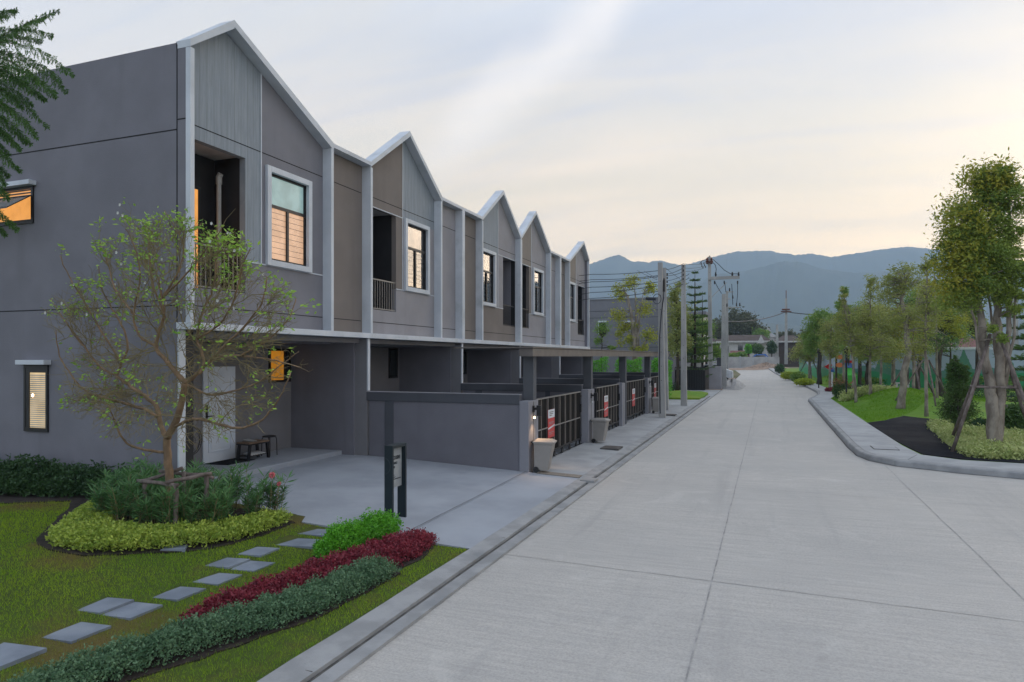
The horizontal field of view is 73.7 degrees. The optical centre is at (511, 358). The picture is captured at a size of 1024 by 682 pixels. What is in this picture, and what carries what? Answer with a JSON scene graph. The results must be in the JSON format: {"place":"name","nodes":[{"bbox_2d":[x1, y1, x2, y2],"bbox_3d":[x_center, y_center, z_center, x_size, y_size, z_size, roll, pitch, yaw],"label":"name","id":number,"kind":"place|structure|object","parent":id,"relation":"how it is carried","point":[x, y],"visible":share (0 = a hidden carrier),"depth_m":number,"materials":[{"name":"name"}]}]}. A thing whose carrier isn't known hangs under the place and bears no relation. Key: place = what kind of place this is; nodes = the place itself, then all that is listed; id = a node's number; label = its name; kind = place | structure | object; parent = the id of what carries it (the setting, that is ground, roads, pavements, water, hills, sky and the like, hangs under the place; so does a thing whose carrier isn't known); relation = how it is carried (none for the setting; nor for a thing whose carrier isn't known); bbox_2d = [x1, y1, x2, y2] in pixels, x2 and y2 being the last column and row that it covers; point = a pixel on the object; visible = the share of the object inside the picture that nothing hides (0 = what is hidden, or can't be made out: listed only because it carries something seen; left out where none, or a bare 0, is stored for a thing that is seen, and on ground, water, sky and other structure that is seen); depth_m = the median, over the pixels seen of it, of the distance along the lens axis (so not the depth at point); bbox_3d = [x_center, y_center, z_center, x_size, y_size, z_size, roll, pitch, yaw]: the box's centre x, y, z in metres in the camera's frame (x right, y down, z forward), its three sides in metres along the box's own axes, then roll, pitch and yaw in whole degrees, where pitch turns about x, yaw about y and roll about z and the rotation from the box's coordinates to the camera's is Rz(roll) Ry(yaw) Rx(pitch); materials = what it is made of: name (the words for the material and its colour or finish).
{"place":"outdoors","nodes":[
{"label":"outdoors","id":0,"kind":"place"},
{"bbox_2d":[0,499,467,681],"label":"lawn","id":1,"kind":"structure","parent":0,"point":[305,628],"depth_m":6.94,"materials":[{"name":"green plant"}]},
{"bbox_2d":[0,642,46,670],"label":"stepping slab","id":2,"kind":"structure","parent":1,"relation":"on","point":[11,654],"depth_m":5.59,"materials":[{"name":"concrete"}]},
{"bbox_2d":[0,7,74,238],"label":"feathery tree","id":3,"kind":"object","parent":1,"relation":"on","point":[13,34],"visible":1,"depth_m":7.19,"materials":[{"name":"green plant"}]},
{"bbox_2d":[42,622,110,643],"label":"stepping slab","id":4,"kind":"structure","parent":1,"relation":"on","point":[74,633],"depth_m":6.04,"materials":[{"name":"concrete"}]},
{"bbox_2d":[79,597,133,614],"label":"stepping slab","id":5,"kind":"structure","parent":1,"relation":"on","point":[105,605],"depth_m":6.65,"materials":[{"name":"concrete"}]},
{"bbox_2d":[103,602,162,620],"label":"stepping slab","id":6,"kind":"structure","parent":1,"relation":"on","point":[133,610],"depth_m":6.58,"materials":[{"name":"concrete"}]},
{"bbox_2d":[0,490,294,556],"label":"soil","id":7,"kind":"structure","parent":1,"relation":"on","point":[77,501],"depth_m":9.01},
{"bbox_2d":[0,453,137,499],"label":"dark hedge","id":8,"kind":"object","parent":7,"relation":"on","point":[22,475],"visible":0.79,"depth_m":11.09,"materials":[{"name":"green plant"}]},
{"bbox_2d":[85,478,117,512],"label":"oleander","id":9,"kind":"object","parent":7,"relation":"on","point":[98,495],"visible":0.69,"depth_m":9.38,"materials":[{"name":"green plant"}]},
{"bbox_2d":[101,478,143,520],"bbox_3d":[-5.250,1.923,9.188,0.628,0.700,0.492,0,0,-33],"label":"oleander","id":10,"kind":"object","parent":7,"relation":"on","point":[111,492],"visible":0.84,"depth_m":9.14,"materials":[{"name":"green plant"}]},
{"bbox_2d":[124,484,160,524],"bbox_3d":[-4.909,1.989,9.038,0.509,0.616,0.572,0,0,-25],"label":"oleander","id":11,"kind":"object","parent":7,"relation":"on","point":[146,504],"visible":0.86,"depth_m":9.02,"materials":[{"name":"green plant"}]},
{"bbox_2d":[45,498,292,553],"bbox_3d":[-4.881,2.224,9.138,3.260,0.401,2.270,0,0,8],"label":"lime ground cover","id":12,"kind":"object","parent":7,"relation":"on","point":[80,526],"visible":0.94,"depth_m":8.64,"materials":[{"name":"green plant"}]},
{"bbox_2d":[136,467,213,523],"bbox_3d":[-4.692,1.969,9.362,1.081,0.913,0.629,0,0,21],"label":"tree support","id":13,"kind":"object","parent":7,"relation":"on","point":[186,476],"visible":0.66,"depth_m":9.33,"materials":[{"name":"brown wood"}]},
{"bbox_2d":[152,481,202,524],"bbox_3d":[-4.469,1.965,9.054,0.552,0.726,0.618,0,0,20],"label":"oleander","id":14,"kind":"object","parent":7,"relation":"on","point":[168,511],"visible":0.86,"depth_m":8.98,"materials":[{"name":"green plant"}]},
{"bbox_2d":[41,197,320,524],"bbox_3d":[-4.668,0.138,9.209,4.970,4.510,2.173,0,0,21],"label":"garden tree","id":15,"kind":"object","parent":7,"relation":"on","point":[94,397],"visible":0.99,"depth_m":9.11,"materials":[{"name":"green plant"}]},
{"bbox_2d":[170,494,205,523],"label":"oleander","id":16,"kind":"object","parent":7,"relation":"on","point":[192,516],"visible":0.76,"depth_m":9.03,"materials":[{"name":"green plant"}]},
{"bbox_2d":[194,484,234,522],"bbox_3d":[-4.013,2.021,9.207,0.511,0.673,0.573,0,0,-10],"label":"oleander","id":17,"kind":"object","parent":7,"relation":"on","point":[208,515],"visible":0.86,"depth_m":9.13,"materials":[{"name":"green plant"}]},
{"bbox_2d":[260,470,295,517],"bbox_3d":[-3.481,2.000,10.059,0.590,0.716,0.504,0,0,9],"label":"oleander","id":18,"kind":"object","parent":7,"relation":"on","point":[276,498],"visible":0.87,"depth_m":10.05,"materials":[{"name":"green plant"}]},
{"bbox_2d":[154,586,205,601],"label":"stepping slab","id":19,"kind":"structure","parent":1,"relation":"on","point":[178,594],"depth_m":7.07,"materials":[{"name":"concrete"}]},
{"bbox_2d":[46,537,433,681],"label":"soil","id":20,"kind":"structure","parent":1,"relation":"on","point":[216,648],"depth_m":6.06,"materials":[{"name":"brown soil"}]},
{"bbox_2d":[0,552,401,681],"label":"grey green border","id":21,"kind":"object","parent":20,"relation":"on","point":[364,572],"visible":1,"depth_m":6.02,"materials":[{"name":"green plant"}]},
{"bbox_2d":[179,527,438,629],"bbox_3d":[-2.013,2.386,7.747,0.820,0.343,3.749,0,0,29],"label":"maroon border","id":22,"kind":"object","parent":20,"relation":"on","point":[394,545],"visible":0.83,"depth_m":7.71,"materials":[{"name":"red plant"}]},
{"bbox_2d":[311,507,403,560],"bbox_3d":[-2.021,2.246,9.013,0.594,0.493,1.804,0,0,21],"label":"clipped shrub","id":23,"kind":"object","parent":20,"relation":"on","point":[345,535],"visible":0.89,"depth_m":8.77,"materials":[{"name":"green plant"}]},
{"bbox_2d":[225,455,577,548],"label":"driveway","id":24,"kind":"structure","parent":0,"point":[325,492],"depth_m":12.06,"materials":[{"name":"concrete"}]},
{"bbox_2d":[384,442,406,516],"bbox_3d":[-1.752,1.933,10.274,0.140,1.275,0.426,0,0,21],"label":"garden sign","id":25,"kind":"object","parent":24,"relation":"on","point":[395,464],"visible":0.98,"depth_m":10.26,"materials":[{"name":"metal"}]},
{"bbox_2d":[366,391,521,470],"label":"boundary wall","id":26,"kind":"structure","parent":24,"relation":"on","point":[476,429],"depth_m":15.21,"materials":[{"name":"paint"}]},
{"bbox_2d":[0,0,1023,264],"label":"sky","id":27,"kind":"structure","parent":0,"point":[678,132],"materials":[{"name":"white"}]},
{"bbox_2d":[555,407,652,453],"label":"forecourt","id":28,"kind":"structure","parent":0,"point":[557,451],"depth_m":19.27,"materials":[{"name":"concrete"}]},
{"bbox_2d":[461,383,582,447],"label":"boundary wall","id":29,"kind":"structure","parent":28,"relation":"on","point":[544,390],"depth_m":20.15,"materials":[{"name":"paint"}]},
{"bbox_2d":[453,347,669,423],"bbox_3d":[3.346,1.092,24.946,1.880,2.755,21.450,0,0,21],"label":"entrance canopy","id":30,"kind":"object","parent":28,"relation":"on","point":[529,354],"visible":0.45,"depth_m":18.16,"materials":[{"name":"grey paint"}]},
{"bbox_2d":[519,378,619,427],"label":"boundary wall","id":31,"kind":"structure","parent":28,"relation":"on","point":[600,382],"depth_m":24.91,"materials":[{"name":"paint"}]},
{"bbox_2d":[534,405,688,477],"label":"driveway","id":32,"kind":"structure","parent":0,"point":[582,459],"depth_m":18.80,"materials":[{"name":"concrete"}]},
{"bbox_2d":[519,400,541,472],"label":"gate pillar","id":33,"kind":"structure","parent":32,"relation":"on","point":[530,411],"depth_m":14.59,"materials":[{"name":"paint"}]},
{"bbox_2d":[531,438,556,471],"bbox_3d":[0.685,2.084,14.648,0.523,0.688,0.390,0,0,13],"label":"wheelie bin","id":34,"kind":"object","parent":32,"relation":"on","point":[543,451],"visible":1,"depth_m":14.50,"materials":[{"name":"beige plastic"}]},
{"bbox_2d":[536,391,581,457],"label":"sliding gate","id":35,"kind":"structure","parent":32,"relation":"on","point":[567,407],"depth_m":17.36,"materials":[{"name":"black metal"}]},
{"bbox_2d":[581,389,597,443],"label":"gate pillar","id":36,"kind":"structure","parent":32,"relation":"on","point":[589,397],"depth_m":19.40,"materials":[{"name":"paint"}]},
{"bbox_2d":[590,418,610,442],"bbox_3d":[2.518,2.059,19.461,0.523,0.688,0.390,0,0,25],"label":"wheelie bin","id":37,"kind":"object","parent":32,"relation":"on","point":[600,427],"visible":1,"depth_m":19.33,"materials":[{"name":"beige plastic"}]},
{"bbox_2d":[595,384,619,430],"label":"sliding gate","id":38,"kind":"structure","parent":32,"relation":"on","point":[612,392],"depth_m":22.51,"materials":[{"name":"black metal"}]},
{"bbox_2d":[627,379,645,422],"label":"sliding gate","id":39,"kind":"structure","parent":32,"relation":"on","point":[638,385],"depth_m":27.02,"materials":[{"name":"black metal"}]},
{"bbox_2d":[646,262,665,417],"bbox_3d":[5.809,-0.637,27.509,0.778,6.434,0.487,0,0,21],"label":"utility pole","id":40,"kind":"object","parent":32,"relation":"on","point":[661,373],"visible":1,"depth_m":27.43,"materials":[{"name":"concrete"}]},
{"bbox_2d":[663,268,668,409],"bbox_3d":[6.946,-0.769,30.932,0.313,6.663,0.480,0,0,21],"label":"utility pole","id":41,"kind":"object","parent":32,"relation":"on","point":[666,343],"visible":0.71,"depth_m":30.93,"materials":[{"name":"concrete"}]},
{"bbox_2d":[589,297,686,389],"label":"grey house","id":42,"kind":"structure","parent":0,"point":[598,308],"depth_m":50.49,"materials":[{"name":"paint"}]},
{"bbox_2d":[339,369,1023,681],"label":"road","id":43,"kind":"structure","parent":0,"point":[511,617],"depth_m":8.04,"materials":[{"name":"concrete"}]},
{"bbox_2d":[307,397,708,681],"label":"gutter","id":44,"kind":"object","parent":43,"relation":"on","point":[357,647],"visible":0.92,"depth_m":7.55,"materials":[{"name":"grey concrete"}]},
{"bbox_2d":[311,396,712,681],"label":"kerb","id":45,"kind":"structure","parent":43,"relation":"on","point":[347,665],"depth_m":7.59,"materials":[{"name":"concrete"}]},
{"bbox_2d":[684,376,762,681],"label":"road joint","id":46,"kind":"object","parent":43,"relation":"on","point":[687,673],"visible":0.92,"depth_m":7.73,"materials":[{"name":"grey concrete"}]},
{"bbox_2d":[769,368,1023,478],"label":"kerb","id":47,"kind":"structure","parent":43,"relation":"on","point":[856,449],"depth_m":15.77,"materials":[{"name":"concrete"}]},
{"bbox_2d":[669,390,707,399],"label":"verge","id":48,"kind":"structure","parent":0,"point":[693,395],"depth_m":41.06,"materials":[{"name":"green plant"}]},
{"bbox_2d":[605,273,668,368],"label":"garden tree","id":49,"kind":"object","parent":48,"relation":"on","point":[633,329],"visible":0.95,"depth_m":41.97,"materials":[{"name":"green plant"}]},
{"bbox_2d":[667,281,697,389],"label":"garden tree","id":50,"kind":"object","parent":48,"relation":"on","point":[674,339],"visible":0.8,"depth_m":46.83,"materials":[{"name":"green plant"}]},
{"bbox_2d":[669,390,720,405],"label":"pavement","id":51,"kind":"structure","parent":0,"point":[689,402],"depth_m":38.51,"materials":[{"name":"concrete"}]},
{"bbox_2d":[681,264,686,405],"bbox_3d":[8.670,-1.091,34.458,0.300,7.268,0.495,0,0,21],"label":"utility pole","id":52,"kind":"object","parent":51,"relation":"on","point":[683,350],"visible":0.98,"depth_m":34.44,"materials":[{"name":"concrete"}]},
{"bbox_2d":[675,367,704,389],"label":"dark fence","id":53,"kind":"object","parent":51,"relation":"on","point":[695,379],"visible":0.43,"depth_m":49.63,"materials":[{"name":"black metal"}]},
{"bbox_2d":[774,335,799,366],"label":"brown house","id":54,"kind":"structure","parent":0,"point":[791,345],"depth_m":162.43,"materials":[{"name":"tile"}]},
{"bbox_2d":[589,246,1023,298],"bbox_3d":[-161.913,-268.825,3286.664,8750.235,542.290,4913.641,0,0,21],"label":"hills","id":55,"kind":"structure","parent":0,"point":[615,267],"depth_m":3210.02,"materials":[{"name":"blue"}]},
{"bbox_2d":[667,261,1023,325],"bbox_3d":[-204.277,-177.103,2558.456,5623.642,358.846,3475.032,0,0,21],"label":"hills","id":56,"kind":"structure","parent":0,"point":[762,290],"depth_m":2298.14,"materials":[{"name":"blue"}]},
{"bbox_2d":[730,320,1023,347],"bbox_3d":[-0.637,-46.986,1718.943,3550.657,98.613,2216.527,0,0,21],"label":"hills","id":57,"kind":"structure","parent":0,"point":[781,328],"depth_m":1636.67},
{"bbox_2d":[770,368,1023,470],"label":"pavement","id":58,"kind":"structure","parent":0,"point":[857,430],"depth_m":19.80,"materials":[{"name":"concrete"}]},
{"bbox_2d":[785,368,1023,462],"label":"park lawn","id":59,"kind":"structure","parent":0,"point":[918,412],"depth_m":30.47,"materials":[{"name":"green plant"}]},
{"bbox_2d":[784,334,823,378],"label":"park tree","id":60,"kind":"object","parent":59,"relation":"on","point":[797,354],"visible":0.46,"depth_m":66.01,"materials":[{"name":"green plant"}]},
{"bbox_2d":[799,307,832,383],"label":"park tree","id":61,"kind":"object","parent":59,"relation":"on","point":[814,325],"visible":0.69,"depth_m":56.49,"materials":[{"name":"green plant"}]},
{"bbox_2d":[815,309,844,391],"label":"park tree","id":62,"kind":"object","parent":59,"relation":"on","point":[828,351],"visible":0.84,"depth_m":45.38,"materials":[{"name":"green plant"}]},
{"bbox_2d":[825,286,869,402],"bbox_3d":[16.439,-0.634,33.370,2.013,5.785,1.910,0,0,-5],"label":"park tree","id":63,"kind":"object","parent":59,"relation":"on","point":[847,319],"visible":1,"depth_m":33.25,"materials":[{"name":"green plant"}]},
{"bbox_2d":[833,274,902,393],"bbox_3d":[17.558,-1.156,33.956,3.066,6.109,2.659,0,0,-11],"label":"park tree","id":64,"kind":"object","parent":59,"relation":"on","point":[867,319],"visible":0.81,"depth_m":33.76,"materials":[{"name":"green plant"}]},
{"bbox_2d":[837,383,898,401],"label":"variegated ground cover","id":65,"kind":"object","parent":59,"relation":"on","point":[864,390],"visible":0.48,"depth_m":35.33,"materials":[{"name":"green plant"}]},
{"bbox_2d":[862,301,902,385],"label":"park tree","id":66,"kind":"object","parent":59,"relation":"on","point":[881,328],"visible":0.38,"depth_m":40.69,"materials":[{"name":"green plant"}]},
{"bbox_2d":[874,300,915,386],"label":"park tree","id":67,"kind":"object","parent":59,"relation":"on","point":[892,362],"visible":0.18,"depth_m":42.26,"materials":[{"name":"green plant"}]},
{"bbox_2d":[865,261,940,408],"bbox_3d":[16.845,-0.978,29.323,2.934,6.529,2.180,0,0,21],"label":"park tree","id":68,"kind":"object","parent":59,"relation":"on","point":[902,285],"visible":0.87,"depth_m":29.36,"materials":[{"name":"green plant"}]},
{"bbox_2d":[832,387,985,421],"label":"park grass","id":69,"kind":"structure","parent":59,"relation":"on","point":[878,393],"depth_m":30.82,"materials":[{"name":"green plant"}]},
{"bbox_2d":[890,276,938,390],"bbox_3d":[20.046,-1.190,34.071,2.124,5.918,2.395,0,0,-41],"label":"park tree","id":70,"kind":"object","parent":59,"relation":"on","point":[913,358],"visible":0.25,"depth_m":34.06,"materials":[{"name":"green plant"}]},
{"bbox_2d":[896,256,950,416],"bbox_3d":[16.242,-0.835,26.956,2.143,6.438,1.844,0,0,21],"label":"park tree","id":71,"kind":"object","parent":59,"relation":"on","point":[920,346],"visible":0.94,"depth_m":26.93,"materials":[{"name":"green plant"}]},
{"bbox_2d":[919,254,959,398],"bbox_3d":[19.493,-1.466,31.187,1.710,6.721,1.850,0,0,21],"label":"park tree","id":72,"kind":"object","parent":59,"relation":"on","point":[936,341],"visible":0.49,"depth_m":31.12,"materials":[{"name":"green plant"}]},
{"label":"soil","id":73,"kind":"structure","parent":59,"relation":"on","visible":0},
{"bbox_2d":[917,280,974,397],"bbox_3d":[22.423,-0.993,35.377,2.685,6.561,2.183,0,0,21],"label":"park tree","id":74,"kind":"object","parent":73,"relation":"on","point":[950,327],"visible":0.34,"depth_m":35.30,"materials":[{"name":"green plant"}]},
{"bbox_2d":[867,404,1023,462],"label":"path","id":75,"kind":"structure","parent":0,"point":[914,434],"depth_m":20.22,"materials":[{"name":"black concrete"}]},
{"bbox_2d":[955,448,1023,459],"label":"soil","id":76,"kind":"structure","parent":0,"point":[982,456],"depth_m":16.45,"materials":[{"name":"brown soil"}]},
{"bbox_2d":[932,355,983,429],"bbox_3d":[12.665,1.170,19.398,1.372,2.578,1.200,0,0,21],"label":"conifer shrub","id":77,"kind":"object","parent":76,"relation":"on","point":[957,375],"visible":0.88,"depth_m":19.28,"materials":[{"name":"green plant"}]},
{"bbox_2d":[922,147,1023,442],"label":"park tree","id":78,"kind":"object","parent":76,"relation":"on","point":[977,248],"visible":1,"depth_m":17.37,"materials":[{"name":"green plant"}]},
{"bbox_2d":[926,417,1023,459],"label":"variegated ground cover","id":79,"kind":"object","parent":76,"relation":"on","point":[974,441],"visible":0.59,"depth_m":17.64,"materials":[{"name":"green plant"}]},
{"bbox_2d":[950,334,1023,451],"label":"tree props","id":80,"kind":"object","parent":76,"relation":"on","point":[1016,386],"visible":0.91,"depth_m":17.37,"materials":[{"name":"brown wood"}]},
{"bbox_2d":[991,254,1023,407],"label":"araucaria","id":81,"kind":"object","parent":76,"relation":"on","point":[1020,348],"visible":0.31,"depth_m":22.47,"materials":[{"name":"green plant"}]},
{"bbox_2d":[1004,401,1023,429],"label":"shrub","id":82,"kind":"object","parent":76,"relation":"on","point":[1013,415],"visible":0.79,"depth_m":20.33,"materials":[{"name":"green plant"}]},
{"bbox_3d":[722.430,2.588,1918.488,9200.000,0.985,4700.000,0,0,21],"label":"ground","id":83,"kind":"structure","parent":0,"visible":0},
{"bbox_2d":[0,20,371,478],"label":"townhouse","id":84,"kind":"structure","parent":83,"relation":"on","point":[215,124],"depth_m":12.29,"materials":[{"name":"grey paint"}]},
{"bbox_2d":[0,179,35,225],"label":"end window","id":85,"kind":"structure","parent":84,"relation":"in","point":[20,210],"depth_m":12.34,"materials":[{"name":"orange glass"}]},
{"bbox_2d":[15,360,50,431],"bbox_3d":[-8.560,0.678,12.199,0.740,1.285,0.140,0,0,21],"label":"end window","id":86,"kind":"structure","parent":84,"relation":"in","point":[35,372],"depth_m":12.24,"materials":[{"name":"beige glass"}]},
{"bbox_2d":[195,185,200,287],"bbox_3d":[-5.813,-2.140,11.961,0.030,1.920,0.910,0,0,21],"label":"balcony door","id":87,"kind":"structure","parent":84,"relation":"in","point":[197,189],"depth_m":12.33,"materials":[{"name":"orange glass"}]},
{"bbox_2d":[202,366,235,463],"bbox_3d":[-6.149,1.175,14.413,0.132,1.990,0.902,0,0,21],"label":"front door","id":88,"kind":"structure","parent":84,"relation":"in","point":[221,450],"depth_m":14.38,"materials":[{"name":"white paint"}]},
{"bbox_2d":[197,447,341,480],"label":"porch floor","id":89,"kind":"structure","parent":84,"relation":"attached to","point":[287,457],"depth_m":14.71,"materials":[{"name":"concrete"}]},
{"bbox_2d":[268,349,290,382],"bbox_3d":[-5.516,0.175,16.225,0.040,0.790,0.760,0,0,21],"label":"side window","id":90,"kind":"structure","parent":84,"relation":"in","point":[277,352],"depth_m":16.25,"materials":[{"name":"orange glass"}]},
{"bbox_2d":[265,165,311,272],"bbox_3d":[-4.485,-2.720,13.609,0.213,1.900,1.350,0,0,21],"label":"window","id":91,"kind":"structure","parent":84,"relation":"in","point":[288,204],"depth_m":13.60,"materials":[{"name":"glass"}]},
{"bbox_2d":[357,131,464,392],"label":"townhouse","id":92,"kind":"structure","parent":83,"relation":"on","point":[412,270],"depth_m":18.63,"materials":[{"name":"grey paint"}]},
{"bbox_2d":[404,218,429,294],"bbox_3d":[-2.630,-2.720,18.536,0.213,1.900,1.360,0,0,21],"label":"window","id":93,"kind":"structure","parent":92,"relation":"in","point":[414,237],"depth_m":18.58,"materials":[{"name":"glass"}]},
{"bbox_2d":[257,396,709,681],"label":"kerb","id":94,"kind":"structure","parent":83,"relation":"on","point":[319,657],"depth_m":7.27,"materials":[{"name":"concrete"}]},
{"bbox_2d":[462,190,521,392],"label":"townhouse","id":95,"kind":"structure","parent":83,"relation":"on","point":[492,274],"depth_m":24.13,"materials":[{"name":"grey paint"}]},
{"bbox_2d":[483,248,496,306],"bbox_3d":[-0.875,-2.720,23.197,0.213,1.900,1.360,0,0,21],"label":"window","id":96,"kind":"structure","parent":95,"relation":"in","point":[490,259],"depth_m":23.49,"materials":[{"name":"glass"}]},
{"bbox_2d":[519,211,561,377],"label":"townhouse","id":97,"kind":"structure","parent":83,"relation":"on","point":[540,293],"depth_m":28.59,"materials":[{"name":"grey paint"}]},
{"bbox_2d":[532,267,543,315],"bbox_3d":[1.019,-2.720,28.227,0.213,1.900,1.350,0,0,21],"label":"window","id":98,"kind":"structure","parent":97,"relation":"in","point":[537,278],"depth_m":28.37,"materials":[{"name":"glass"}]},
{"bbox_2d":[560,241,589,373],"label":"townhouse","id":99,"kind":"structure","parent":83,"relation":"on","point":[575,311],"depth_m":34.08,"materials":[{"name":"grey paint"}]},
{"bbox_2d":[705,366,721,391],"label":"wall","id":100,"kind":"structure","parent":83,"relation":"on","point":[714,381],"depth_m":51.28,"materials":[{"name":"beige paint"}]},
{"bbox_2d":[712,305,770,338],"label":"distant tree","id":101,"kind":"object","parent":83,"relation":"on","point":[742,328],"visible":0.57,"depth_m":178.86,"materials":[{"name":"green plant"}]},
{"bbox_2d":[716,335,771,356],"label":"white house","id":102,"kind":"structure","parent":83,"relation":"on","point":[737,342],"depth_m":156.63,"materials":[{"name":"white paint"}]},
{"bbox_2d":[713,356,778,367],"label":"precast wall","id":103,"kind":"structure","parent":83,"relation":"on","point":[739,362],"depth_m":134.29,"materials":[{"name":"concrete"}]},
{"bbox_2d":[799,348,1023,388],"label":"mural wall","id":104,"kind":"structure","parent":83,"relation":"on","point":[966,356],"depth_m":50.58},
{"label":"soil","id":105,"kind":"structure","parent":0,"visible":0},
{"bbox_2d":[679,271,714,377],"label":"araucaria","id":106,"kind":"object","parent":105,"relation":"on","point":[694,361],"visible":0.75,"depth_m":51.24,"materials":[{"name":"green plant"}]},
{"bbox_2d":[700,256,739,366],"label":"utility pole","id":107,"kind":"object","parent":105,"relation":"on","point":[709,260],"visible":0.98,"depth_m":51.86,"materials":[{"name":"concrete"}]},
{"bbox_2d":[721,294,726,389],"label":"utility pole","id":108,"kind":"object","parent":105,"relation":"on","point":[723,353],"visible":0.98,"depth_m":51.99,"materials":[{"name":"concrete"}]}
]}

